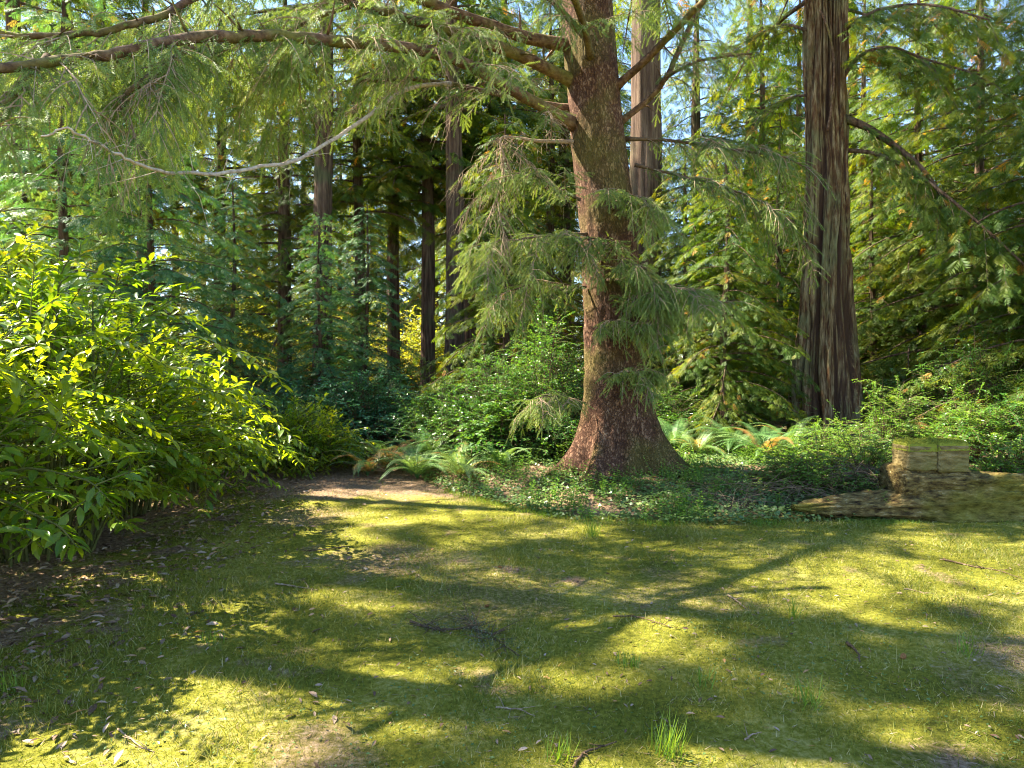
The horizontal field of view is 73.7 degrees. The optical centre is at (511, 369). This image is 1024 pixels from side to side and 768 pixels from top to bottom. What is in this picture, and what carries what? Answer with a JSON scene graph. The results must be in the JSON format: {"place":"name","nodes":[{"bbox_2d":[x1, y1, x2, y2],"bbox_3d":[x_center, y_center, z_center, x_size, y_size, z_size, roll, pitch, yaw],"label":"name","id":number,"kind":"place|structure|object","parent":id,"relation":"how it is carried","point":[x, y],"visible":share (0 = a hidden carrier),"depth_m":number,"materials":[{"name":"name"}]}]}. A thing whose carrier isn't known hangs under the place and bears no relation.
{"place":"outdoors","nodes":[
{"label":"outdoors","id":0,"kind":"place"},
{"bbox_2d":[0,361,1023,767],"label":"ground","id":1,"kind":"structure","parent":0,"point":[802,753],"depth_m":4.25,"materials":[{"name":"plant"}]},
{"bbox_2d":[0,0,173,358],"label":"redwood tree","id":2,"kind":"object","parent":1,"relation":"on","point":[76,9],"visible":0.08,"depth_m":17.94,"materials":[{"name":"green plant"}]},
{"bbox_2d":[0,0,178,365],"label":"redwood tree","id":3,"kind":"object","parent":1,"relation":"on","point":[10,19],"visible":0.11,"depth_m":16.01,"materials":[{"name":"green plant"}]},
{"bbox_2d":[0,211,184,491],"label":"laurel bush","id":4,"kind":"object","parent":1,"relation":"on","point":[26,254],"visible":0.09,"depth_m":7.31,"materials":[{"name":"green plant"}]},
{"bbox_2d":[0,224,189,561],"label":"laurel bush","id":5,"kind":"object","parent":1,"relation":"on","point":[49,433],"visible":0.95,"depth_m":4.67,"materials":[{"name":"green plant"}]},
{"bbox_2d":[1,0,205,314],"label":"redwood tree","id":6,"kind":"object","parent":1,"relation":"on","point":[129,4],"visible":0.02,"depth_m":19.47,"materials":[{"name":"green plant"}]},
{"bbox_2d":[0,0,227,462],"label":"redwood tree","id":7,"kind":"object","parent":1,"relation":"on","point":[59,228],"visible":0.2,"depth_m":11.92,"materials":[{"name":"green plant"}]},
{"bbox_2d":[34,0,247,389],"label":"redwood tree","id":8,"kind":"object","parent":1,"relation":"on","point":[160,3],"visible":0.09,"depth_m":20.34,"materials":[{"name":"green plant"}]},
{"bbox_2d":[0,298,304,541],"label":"laurel bush","id":9,"kind":"object","parent":1,"relation":"on","point":[135,508],"visible":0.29,"depth_m":7.89,"materials":[{"name":"green plant"}]},
{"bbox_2d":[0,235,306,567],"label":"laurel bush","id":10,"kind":"object","parent":1,"relation":"on","point":[215,392],"visible":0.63,"depth_m":6.50,"materials":[{"name":"green plant"}]},
{"bbox_2d":[62,53,282,464],"bbox_3d":[-6.623,-1.874,12.607,4.664,8.061,4.187,0,0,-38],"label":"redwood tree","id":11,"kind":"object","parent":1,"relation":"on","point":[181,262],"visible":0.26,"depth_m":12.40,"materials":[{"name":"green plant"}]},
{"bbox_2d":[111,18,255,387],"bbox_3d":[-16.775,-7.812,34.177,9.142,20.374,8.703,0,0,10],"label":"redwood tree","id":12,"kind":"object","parent":1,"relation":"on","point":[178,269],"visible":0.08,"depth_m":33.98,"materials":[{"name":"green plant"}]},
{"bbox_2d":[123,0,312,378],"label":"redwood tree","id":13,"kind":"object","parent":1,"relation":"on","point":[199,217],"visible":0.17,"depth_m":20.82,"materials":[{"name":"green plant"}]},
{"bbox_2d":[123,354,316,496],"bbox_3d":[-4.476,0.774,9.858,2.942,1.998,3.169,0,0,-43],"label":"laurel bush","id":14,"kind":"object","parent":1,"relation":"on","point":[195,485],"visible":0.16,"depth_m":9.71,"materials":[{"name":"green plant"}]},
{"bbox_2d":[200,187,277,386],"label":"redwood tree","id":15,"kind":"object","parent":1,"relation":"on","point":[258,251],"visible":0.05,"depth_m":37.37,"materials":[{"name":"green plant"}]},
{"bbox_2d":[166,178,314,432],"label":"redwood tree","id":16,"kind":"object","parent":1,"relation":"on","point":[239,361],"visible":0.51,"depth_m":14.46,"materials":[{"name":"green plant"}]},
{"bbox_2d":[190,267,305,386],"bbox_3d":[-10.351,-1.962,28.041,5.856,6.586,6.185,0,0,0],"label":"leafy bush","id":17,"kind":"object","parent":1,"relation":"on","point":[247,331],"visible":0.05,"depth_m":27.42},
{"bbox_2d":[208,109,312,389],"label":"redwood tree","id":18,"kind":"object","parent":1,"relation":"on","point":[276,247],"visible":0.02,"depth_m":41.20,"materials":[{"name":"green plant"}]},
{"bbox_2d":[210,349,346,427],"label":"leafy bush","id":19,"kind":"object","parent":1,"relation":"on","point":[244,374],"visible":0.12,"depth_m":15.29,"materials":[{"name":"green plant"}]},
{"bbox_2d":[181,0,390,393],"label":"redwood tree","id":20,"kind":"object","parent":1,"relation":"on","point":[281,195],"visible":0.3,"depth_m":18.26,"materials":[{"name":"green plant"}]},
{"bbox_2d":[232,67,370,387],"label":"redwood tree","id":21,"kind":"object","parent":1,"relation":"on","point":[299,185],"visible":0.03,"depth_m":42.06,"materials":[{"name":"green plant"}]},
{"bbox_2d":[223,390,391,480],"bbox_3d":[-3.523,1.110,11.614,2.865,1.530,2.676,0,0,0],"label":"laurel bush","id":22,"kind":"object","parent":1,"relation":"on","point":[314,432],"visible":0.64,"depth_m":11.29,"materials":[{"name":"green plant"}]},
{"bbox_2d":[249,376,372,461],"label":"leafy bush","id":23,"kind":"object","parent":1,"relation":"on","point":[287,397],"visible":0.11,"depth_m":13.28,"materials":[{"name":"green plant"}]},
{"bbox_2d":[261,211,375,430],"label":"redwood tree","id":24,"kind":"object","parent":1,"relation":"on","point":[322,329],"visible":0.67,"depth_m":14.88,"materials":[{"name":"green plant"}]},
{"bbox_2d":[217,0,433,388],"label":"redwood tree","id":25,"kind":"object","parent":1,"relation":"on","point":[323,177],"visible":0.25,"depth_m":17.34,"materials":[{"name":"green plant"}]},
{"bbox_2d":[291,135,401,384],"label":"redwood tree","id":26,"kind":"object","parent":1,"relation":"on","point":[347,260],"visible":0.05,"depth_m":35.98,"materials":[{"name":"green plant"}]},
{"bbox_2d":[257,1,445,371],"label":"redwood tree","id":27,"kind":"object","parent":1,"relation":"on","point":[358,182],"visible":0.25,"depth_m":19.87,"materials":[{"name":"green plant"}]},
{"bbox_2d":[302,250,419,379],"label":"tree","id":28,"kind":"object","parent":1,"relation":"on","point":[384,346],"visible":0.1,"depth_m":28.45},
{"bbox_2d":[321,446,406,477],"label":"sword fern","id":29,"kind":"object","parent":1,"relation":"on","point":[359,463],"visible":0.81,"depth_m":10.83,"materials":[{"name":"plant"}]},
{"bbox_2d":[313,205,425,412],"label":"redwood tree","id":30,"kind":"object","parent":1,"relation":"on","point":[384,298],"visible":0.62,"depth_m":16.70,"materials":[{"name":"green plant"}]},
{"bbox_2d":[303,356,436,450],"bbox_3d":[-2.994,0.764,13.752,3.075,2.051,3.432,0,0,22],"label":"leafy bush","id":31,"kind":"object","parent":1,"relation":"on","point":[380,418],"visible":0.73,"depth_m":13.45,"materials":[{"name":"green plant"}]},
{"bbox_2d":[310,68,441,391],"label":"redwood tree","id":32,"kind":"object","parent":1,"relation":"on","point":[403,287],"visible":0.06,"depth_m":38.15,"materials":[{"name":"green plant"}]},
{"bbox_2d":[277,0,477,407],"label":"redwood tree","id":33,"kind":"object","parent":1,"relation":"on","point":[395,251],"visible":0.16,"depth_m":20.82,"materials":[{"name":"green plant"}]},
{"bbox_2d":[329,439,442,470],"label":"sword fern","id":34,"kind":"object","parent":1,"relation":"on","point":[393,450],"visible":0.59,"depth_m":11.21,"materials":[{"name":"plant"}]},
{"bbox_2d":[362,351,452,415],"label":"leafy bush","id":35,"kind":"object","parent":1,"relation":"on","point":[413,379],"visible":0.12,"depth_m":18.10,"materials":[{"name":"green plant"}]},
{"bbox_2d":[371,424,462,459],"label":"sword fern","id":36,"kind":"object","parent":1,"relation":"on","point":[425,448],"visible":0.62,"depth_m":11.56,"materials":[{"name":"plant"}]},
{"bbox_2d":[0,0,835,488],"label":"spruce tree","id":37,"kind":"object","parent":1,"relation":"on","point":[618,282],"visible":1,"depth_m":8.69,"materials":[{"name":"green plant"}]},
{"bbox_2d":[363,445,476,480],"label":"sword fern","id":38,"kind":"object","parent":1,"relation":"on","point":[412,467],"visible":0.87,"depth_m":10.53,"materials":[{"name":"plant"}]},
{"bbox_2d":[368,281,479,388],"bbox_3d":[-3.422,-1.033,26.654,5.493,4.554,6.066,0,0,0],"label":"leafy bush","id":39,"kind":"object","parent":1,"relation":"on","point":[414,340],"visible":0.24,"depth_m":26.74,"materials":[{"name":"plant"}]},
{"bbox_2d":[375,113,479,394],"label":"redwood tree","id":40,"kind":"object","parent":1,"relation":"on","point":[414,295],"visible":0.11,"depth_m":35.87,"materials":[{"name":"green plant"}]},
{"bbox_2d":[386,371,481,447],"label":"huckleberry bush","id":41,"kind":"object","parent":1,"relation":"on","point":[429,415],"visible":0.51,"depth_m":12.63,"materials":[{"name":"green plant"}]},
{"bbox_2d":[332,0,536,400],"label":"redwood tree","id":42,"kind":"object","parent":1,"relation":"on","point":[428,303],"visible":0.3,"depth_m":20.34,"materials":[{"name":"green plant"}]},
{"bbox_2d":[344,0,559,416],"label":"redwood tree","id":43,"kind":"object","parent":1,"relation":"on","point":[453,173],"visible":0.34,"depth_m":18.35,"materials":[{"name":"green plant"}]},
{"bbox_2d":[351,0,564,405],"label":"redwood tree","id":44,"kind":"object","parent":1,"relation":"on","point":[471,331],"visible":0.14,"depth_m":21.75,"materials":[{"name":"green plant"}]},
{"bbox_2d":[413,440,504,482],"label":"sword fern","id":45,"kind":"object","parent":1,"relation":"on","point":[463,467],"visible":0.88,"depth_m":10.12,"materials":[{"name":"plant"}]},
{"bbox_2d":[400,607,539,661],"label":"fallen branch","id":46,"kind":"object","parent":1,"relation":"on","point":[444,629],"visible":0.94,"depth_m":4.42,"materials":[{"name":"wood"}]},
{"bbox_2d":[444,597,502,654],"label":"fallen branch","id":47,"kind":"object","parent":1,"relation":"on","point":[473,623],"visible":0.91,"depth_m":4.45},
{"bbox_2d":[392,17,564,383],"bbox_3d":[-0.998,-4.755,21.474,5.198,12.720,5.222,0,0,31],"label":"redwood tree","id":48,"kind":"object","parent":1,"relation":"on","point":[442,237],"visible":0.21,"depth_m":21.15,"materials":[{"name":"green plant"}]},
{"bbox_2d":[399,328,578,456],"bbox_3d":[-0.308,0.388,11.482,2.769,2.352,3.217,0,0,-29],"label":"huckleberry bush","id":49,"kind":"object","parent":1,"relation":"on","point":[465,413],"visible":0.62,"depth_m":11.34,"materials":[{"name":"green plant"}]},
{"bbox_2d":[405,0,583,382],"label":"redwood tree","id":50,"kind":"object","parent":1,"relation":"on","point":[438,340],"visible":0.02,"depth_m":25.51,"materials":[{"name":"green plant"}]},
{"bbox_2d":[408,114,583,435],"bbox_3d":[-0.340,-1.625,15.509,4.714,8.370,4.600,0,0,-39],"label":"redwood tree","id":51,"kind":"object","parent":1,"relation":"on","point":[505,342],"visible":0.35,"depth_m":15.27,"materials":[{"name":"green plant"}]},
{"bbox_2d":[451,386,547,457],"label":"leafy bush","id":52,"kind":"object","parent":1,"relation":"on","point":[485,433],"visible":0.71,"depth_m":10.78,"materials":[{"name":"green plant"}]},
{"bbox_2d":[461,443,550,466],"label":"sword fern","id":53,"kind":"object","parent":1,"relation":"on","point":[500,457],"visible":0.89,"depth_m":10.23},
{"bbox_2d":[0,452,1023,767],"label":"leaf litter","id":54,"kind":"object","parent":1,"relation":"on","point":[68,634],"visible":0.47,"depth_m":5.17,"materials":[{"name":"brown plant"}]},
{"bbox_2d":[0,480,1023,767],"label":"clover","id":55,"kind":"object","parent":1,"relation":"on","point":[534,652],"visible":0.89,"depth_m":3.84,"materials":[{"name":"green plant"}]},
{"bbox_2d":[0,461,1023,767],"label":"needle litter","id":56,"kind":"object","parent":1,"relation":"on","point":[498,625],"visible":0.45,"depth_m":4.52,"materials":[{"name":"brown plant"}]},
{"bbox_2d":[460,299,584,442],"bbox_3d":[0.342,0.078,12.760,3.344,2.774,3.268,0,0,-36],"label":"leafy bush","id":57,"kind":"object","parent":1,"relation":"on","point":[552,381],"visible":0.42,"depth_m":12.27,"materials":[{"name":"green plant"}]},
{"bbox_2d":[476,2,583,398],"bbox_3d":[1.406,-5.766,23.989,5.554,14.900,5.249,0,0,-28],"label":"redwood tree","id":58,"kind":"object","parent":1,"relation":"on","point":[552,227],"visible":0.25,"depth_m":23.82,"materials":[{"name":"green plant"}]},
{"bbox_2d":[499,412,578,461],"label":"leafy bush","id":59,"kind":"object","parent":1,"relation":"on","point":[568,435],"visible":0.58,"depth_m":10.67,"materials":[{"name":"green plant"}]},
{"bbox_2d":[514,77,584,384],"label":"redwood tree","id":60,"kind":"object","parent":1,"relation":"on","point":[581,312],"visible":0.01,"depth_m":38.40,"materials":[{"name":"green plant"}]},
{"bbox_2d":[476,0,630,381],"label":"redwood tree","id":61,"kind":"object","parent":1,"relation":"on","point":[566,155],"visible":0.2,"depth_m":24.50,"materials":[{"name":"green plant"}]},
{"bbox_2d":[530,0,690,223],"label":"redwood tree","id":62,"kind":"object","parent":1,"relation":"on","point":[627,97],"visible":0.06,"depth_m":29.42,"materials":[{"name":"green plant"}]},
{"bbox_2d":[613,0,690,403],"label":"redwood tree","id":63,"kind":"object","parent":1,"relation":"on","point":[643,87],"visible":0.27,"depth_m":15.25,"materials":[{"name":"brown plant"}]},
{"bbox_2d":[393,437,924,523],"bbox_3d":[2.156,1.514,9.973,8.784,0.411,5.140,0,0,0],"label":"ivy","id":64,"kind":"object","parent":1,"relation":"on","point":[625,500],"visible":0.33,"depth_m":8.69,"materials":[{"name":"green plant"}]},
{"bbox_2d":[651,706,690,764],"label":"grass tuft","id":65,"kind":"object","parent":1,"relation":"on","point":[668,743],"visible":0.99,"depth_m":3.03,"materials":[{"name":"plant"}]},
{"bbox_2d":[651,385,719,443],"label":"leafy bush","id":66,"kind":"object","parent":1,"relation":"on","point":[669,413],"visible":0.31,"depth_m":13.04,"materials":[{"name":"green plant"}]},
{"bbox_2d":[657,417,722,448],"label":"sword fern","id":67,"kind":"object","parent":1,"relation":"on","point":[676,436],"visible":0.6,"depth_m":11.99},
{"bbox_2d":[669,427,741,458],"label":"sword fern","id":68,"kind":"object","parent":1,"relation":"on","point":[701,441],"visible":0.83,"depth_m":11.38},
{"bbox_2d":[638,146,789,439],"bbox_3d":[3.646,-1.292,15.040,4.191,7.440,4.089,0,0,-28],"label":"redwood tree","id":69,"kind":"object","parent":1,"relation":"on","point":[684,266],"visible":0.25,"depth_m":14.68,"materials":[{"name":"green plant"}]},
{"bbox_2d":[661,0,776,401],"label":"redwood tree","id":70,"kind":"object","parent":1,"relation":"on","point":[695,119],"visible":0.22,"depth_m":21.87,"materials":[{"name":"green plant"}]},
{"bbox_2d":[432,485,1017,529],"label":"edge grass","id":71,"kind":"structure","parent":1,"relation":"on","point":[768,521],"depth_m":7.66,"materials":[{"name":"plant"}]},
{"bbox_2d":[667,0,804,346],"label":"redwood tree","id":72,"kind":"object","parent":1,"relation":"on","point":[748,50],"visible":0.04,"depth_m":28.86,"materials":[{"name":"green plant"}]},
{"bbox_2d":[672,471,803,511],"bbox_3d":[2.689,1.425,8.374,1.600,0.400,1.342,0,0,0],"label":"brush pile","id":73,"kind":"object","parent":1,"relation":"on","point":[745,497],"visible":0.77,"depth_m":8.24,"materials":[{"name":"plant"}]},
{"bbox_2d":[653,141,827,449],"bbox_3d":[4.308,-1.064,13.617,3.833,6.975,3.929,0,0,-3],"label":"redwood tree","id":74,"kind":"object","parent":1,"relation":"on","point":[725,262],"visible":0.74,"depth_m":13.21,"materials":[{"name":"green plant"}]},
{"bbox_2d":[694,416,800,452],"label":"sword fern","id":75,"kind":"object","parent":1,"relation":"on","point":[729,440],"visible":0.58,"depth_m":11.51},
{"bbox_2d":[684,364,817,433],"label":"leafy bush","id":76,"kind":"object","parent":1,"relation":"on","point":[770,417],"visible":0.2,"depth_m":14.25,"materials":[{"name":"green plant"}]},
{"bbox_2d":[702,421,824,457],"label":"sword fern","id":77,"kind":"object","parent":1,"relation":"on","point":[767,441],"visible":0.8,"depth_m":10.95,"materials":[{"name":"plant"}]},
{"bbox_2d":[664,0,888,414],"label":"redwood tree","id":78,"kind":"object","parent":1,"relation":"on","point":[762,91],"visible":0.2,"depth_m":21.76,"materials":[{"name":"green plant"}]},
{"bbox_2d":[726,476,845,506],"bbox_3d":[3.528,1.468,8.648,1.723,0.310,1.273,0,0,0],"label":"brush pile","id":79,"kind":"object","parent":1,"relation":"on","point":[810,494],"visible":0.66,"depth_m":8.49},
{"bbox_2d":[701,144,876,418],"bbox_3d":[6.865,-1.698,17.319,4.600,8.370,4.714,0,0,-40],"label":"redwood tree","id":80,"kind":"object","parent":1,"relation":"on","point":[779,302],"visible":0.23,"depth_m":17.23,"materials":[{"name":"green plant"}]},
{"bbox_2d":[750,416,839,444],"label":"sword fern","id":81,"kind":"object","parent":1,"relation":"on","point":[793,433],"visible":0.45,"depth_m":11.98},
{"bbox_2d":[729,434,875,497],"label":"leafy bush","id":82,"kind":"object","parent":1,"relation":"on","point":[806,465],"visible":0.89,"depth_m":8.83,"materials":[{"name":"green plant"}]},
{"bbox_2d":[787,672,825,714],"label":"grass tuft","id":83,"kind":"object","parent":1,"relation":"on","point":[811,699],"visible":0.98,"depth_m":3.47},
{"bbox_2d":[745,416,884,468],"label":"huckleberry bush","id":84,"kind":"object","parent":1,"relation":"on","point":[821,438],"visible":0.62,"depth_m":10.18,"materials":[{"name":"green plant"}]},
{"bbox_2d":[733,0,908,393],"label":"redwood tree","id":85,"kind":"object","parent":1,"relation":"on","point":[801,116],"visible":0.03,"depth_m":27.00,"materials":[{"name":"green plant"}]},
{"bbox_2d":[792,445,881,493],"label":"leafy bush","id":86,"kind":"object","parent":1,"relation":"on","point":[861,470],"visible":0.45,"depth_m":8.79,"materials":[{"name":"plant"}]},
{"bbox_2d":[782,0,928,331],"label":"redwood tree","id":87,"kind":"object","parent":1,"relation":"on","point":[858,89],"visible":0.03,"depth_m":29.72,"materials":[{"name":"green plant"}]},
{"bbox_2d":[801,408,910,484],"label":"huckleberry bush","id":88,"kind":"object","parent":1,"relation":"on","point":[868,446],"visible":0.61,"depth_m":9.35,"materials":[{"name":"green plant"}]},
{"bbox_2d":[694,0,1023,435],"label":"redwood tree","id":89,"kind":"object","parent":1,"relation":"on","point":[827,321],"visible":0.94,"depth_m":14.35,"materials":[{"name":"green plant"}]},
{"bbox_2d":[833,454,886,497],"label":"leafy bush","id":90,"kind":"object","parent":1,"relation":"on","point":[867,486],"visible":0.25,"depth_m":8.65,"materials":[{"name":"green plant"}]},
{"bbox_2d":[768,0,964,398],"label":"redwood tree","id":91,"kind":"object","parent":1,"relation":"on","point":[854,100],"visible":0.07,"depth_m":23.83,"materials":[{"name":"green plant"}]},
{"bbox_2d":[850,157,928,414],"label":"redwood tree","id":92,"kind":"object","parent":1,"relation":"on","point":[871,294],"visible":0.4,"depth_m":18.38,"materials":[{"name":"green plant"}]},
{"bbox_2d":[827,375,952,455],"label":"huckleberry bush","id":93,"kind":"object","parent":1,"relation":"on","point":[891,416],"visible":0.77,"depth_m":11.13,"materials":[{"name":"green plant"}]},
{"bbox_2d":[786,0,1023,414],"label":"redwood tree","id":94,"kind":"object","parent":1,"relation":"on","point":[876,92],"visible":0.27,"depth_m":18.11,"materials":[{"name":"green plant"}]},
{"bbox_2d":[790,462,1023,522],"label":"fallen log","id":95,"kind":"object","parent":1,"relation":"on","point":[981,496],"visible":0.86,"depth_m":7.75,"materials":[{"name":"brown wood"}]},
{"bbox_2d":[891,436,937,470],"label":"timber block","id":96,"kind":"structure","parent":95,"relation":"on","point":[914,454],"depth_m":7.82,"materials":[{"name":"wood"}]},
{"bbox_2d":[922,437,970,472],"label":"timber block","id":97,"kind":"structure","parent":95,"relation":"on","point":[952,454],"depth_m":7.79,"materials":[{"name":"wood"}]},
{"bbox_2d":[863,356,990,434],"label":"leafy bush","id":98,"kind":"object","parent":1,"relation":"on","point":[906,395],"visible":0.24,"depth_m":14.46,"materials":[{"name":"green plant"}]},
{"bbox_2d":[850,0,1023,430],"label":"redwood tree","id":99,"kind":"object","parent":1,"relation":"on","point":[922,296],"visible":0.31,"depth_m":16.52,"materials":[{"name":"green plant"}]},
{"bbox_2d":[852,0,1023,346],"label":"redwood tree","id":100,"kind":"object","parent":1,"relation":"on","point":[996,163],"visible":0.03,"depth_m":25.75,"materials":[{"name":"green plant"}]},
{"bbox_2d":[879,378,1023,462],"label":"leafy bush","id":101,"kind":"object","parent":1,"relation":"on","point":[966,411],"visible":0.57,"depth_m":10.41,"materials":[{"name":"green plant"}]},
{"bbox_2d":[881,306,1023,431],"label":"leafy bush","id":102,"kind":"object","parent":1,"relation":"on","point":[983,378],"visible":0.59,"depth_m":13.05,"materials":[{"name":"green plant"}]},
{"bbox_2d":[884,0,1023,437],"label":"redwood tree","id":103,"kind":"object","parent":1,"relation":"on","point":[1010,166],"visible":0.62,"depth_m":13.50,"materials":[{"name":"green plant"}]},
{"bbox_2d":[931,386,1023,468],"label":"leafy bush","id":104,"kind":"object","parent":1,"relation":"on","point":[1014,434],"visible":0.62,"depth_m":9.86,"materials":[{"name":"green plant"}]},
{"bbox_2d":[969,427,1023,472],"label":"leafy bush","id":105,"kind":"object","parent":1,"relation":"on","point":[1012,467],"visible":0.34,"depth_m":8.68,"materials":[{"name":"green plant"}]},
{"bbox_2d":[0,0,1023,357],"label":"sky","id":106,"kind":"structure","parent":0,"point":[627,86],"materials":[{"name":"white"}]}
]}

